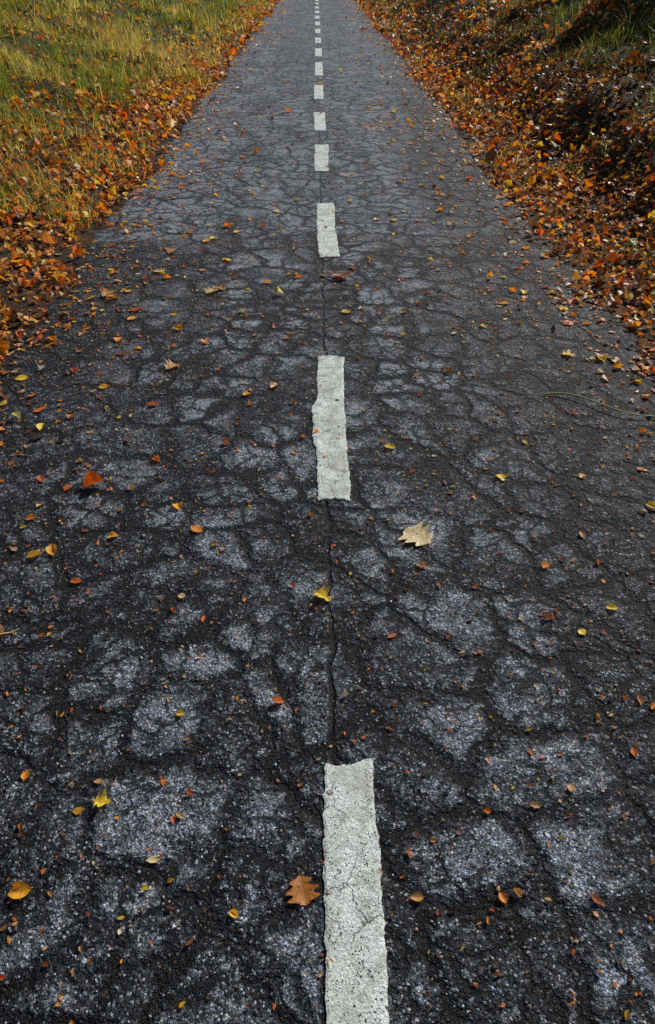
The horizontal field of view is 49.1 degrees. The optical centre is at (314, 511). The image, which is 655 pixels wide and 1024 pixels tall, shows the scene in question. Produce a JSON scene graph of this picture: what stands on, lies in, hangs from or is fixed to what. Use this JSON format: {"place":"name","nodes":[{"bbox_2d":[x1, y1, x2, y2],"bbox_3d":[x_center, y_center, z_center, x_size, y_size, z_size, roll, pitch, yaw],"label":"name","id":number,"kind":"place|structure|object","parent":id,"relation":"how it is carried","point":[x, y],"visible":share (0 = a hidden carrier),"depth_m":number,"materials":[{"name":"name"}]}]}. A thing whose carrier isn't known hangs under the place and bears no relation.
{"place":"outdoors","nodes":[
{"label":"outdoors","id":0,"kind":"place"},
{"bbox_2d":[0,0,654,1023],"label":"road","id":1,"kind":"structure","parent":0,"point":[122,594],"depth_m":1.89,"materials":[{"name":"grey asphalt"}]},
{"bbox_2d":[315,37,320,42],"bbox_3d":[0.058,-9.073,13.786,0.124,0.006,1.112,0,38,0],"label":"road marking dash","id":2,"kind":"object","parent":1,"relation":"on","point":[317,38],"visible":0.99,"depth_m":13.87,"materials":[{"name":"white paint"}]},
{"bbox_2d":[315,48,321,56],"bbox_3d":[0.057,-7.785,12.137,0.121,0.006,1.257,0,38,0],"label":"road marking dash","id":3,"kind":"object","parent":1,"relation":"on","point":[318,52],"visible":1,"depth_m":12.08,"materials":[{"name":"white paint"}]},
{"bbox_2d":[314,85,323,98],"bbox_3d":[0.043,-5.105,8.707,0.122,0.006,1.117,0,38,0],"label":"road marking dash","id":4,"kind":"object","parent":1,"relation":"on","point":[318,91],"visible":1,"depth_m":8.64,"materials":[{"name":"white paint"}]},
{"bbox_2d":[315,62,322,75],"bbox_3d":[0.054,-6.454,10.434,0.118,0.006,1.515,0,38,0],"label":"road marking dash","id":5,"kind":"object","parent":1,"relation":"on","point":[318,70],"visible":1,"depth_m":10.33,"materials":[{"name":"white paint"}]},
{"bbox_2d":[313,112,325,130],"bbox_3d":[0.045,-3.927,7.199,0.123,0.006,1.001,0,38,0],"label":"road marking dash","id":6,"kind":"object","parent":1,"relation":"on","point":[319,122],"visible":1,"depth_m":7.16,"materials":[{"name":"white paint"}]},
{"bbox_2d":[314,144,328,171],"bbox_3d":[0.055,-2.937,5.933,0.128,0.006,0.982,0,38,0],"label":"road marking dash","id":7,"kind":"object","parent":1,"relation":"on","point":[321,159],"visible":1,"depth_m":5.91,"materials":[{"name":"white paint"}]},
{"bbox_2d":[0,246,654,1023],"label":"loose grit","id":8,"kind":"object","parent":1,"relation":"on","point":[344,662],"visible":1,"depth_m":1.70,"materials":[{"name":"gravel"}]},
{"bbox_2d":[0,0,654,1023],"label":"scattered leaves","id":9,"kind":"object","parent":1,"relation":"on","point":[302,892],"visible":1,"depth_m":2.37,"materials":[{"name":"orange plant"}]},
{"bbox_2d":[316,203,339,257],"bbox_3d":[0.073,-1.749,4.412,0.134,0.006,1.094,0,38,0],"label":"road marking dash","id":10,"kind":"object","parent":1,"relation":"on","point":[328,247],"visible":1,"depth_m":4.34,"materials":[{"name":"white paint"}]},
{"bbox_2d":[311,355,350,501],"bbox_3d":[0.055,-0.346,2.616,0.138,0.006,1.014,0,38,0],"label":"road marking dash","id":11,"kind":"object","parent":1,"relation":"on","point":[332,468],"visible":1,"depth_m":2.53,"materials":[{"name":"white paint"}]},
{"bbox_2d":[322,758,388,1023],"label":"road marking dash","id":12,"kind":"object","parent":1,"relation":"on","point":[356,983],"visible":1,"depth_m":1.28,"materials":[{"name":"white paint"}]},
{"bbox_2d":[398,521,434,545],"bbox_3d":[0.291,0.062,2.078,0.104,0.017,0.104,0,38,0],"label":"maple leaf","id":13,"kind":"object","parent":1,"relation":"on","point":[423,536],"visible":1,"depth_m":2.08,"materials":[{"name":"beige plant"}]},
{"bbox_2d":[545,392,654,416],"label":"crack","id":14,"kind":"object","parent":1,"relation":"on","point":[596,402],"visible":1,"depth_m":2.67,"materials":[{"name":"asphalt"}]},
{"bbox_2d":[0,0,654,373],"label":"ground","id":15,"kind":"structure","parent":0,"point":[27,303],"depth_m":5.77,"materials":[{"name":"soil"}]},
{"bbox_2d":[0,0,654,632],"bbox_3d":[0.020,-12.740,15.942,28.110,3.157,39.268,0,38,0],"label":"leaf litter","id":16,"kind":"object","parent":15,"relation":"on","point":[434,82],"visible":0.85,"depth_m":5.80,"materials":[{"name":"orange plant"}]},
{"bbox_2d":[0,0,654,336],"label":"grass","id":17,"kind":"structure","parent":15,"relation":"on","point":[82,69],"depth_m":8.07,"materials":[{"name":"green plant"}]}
]}

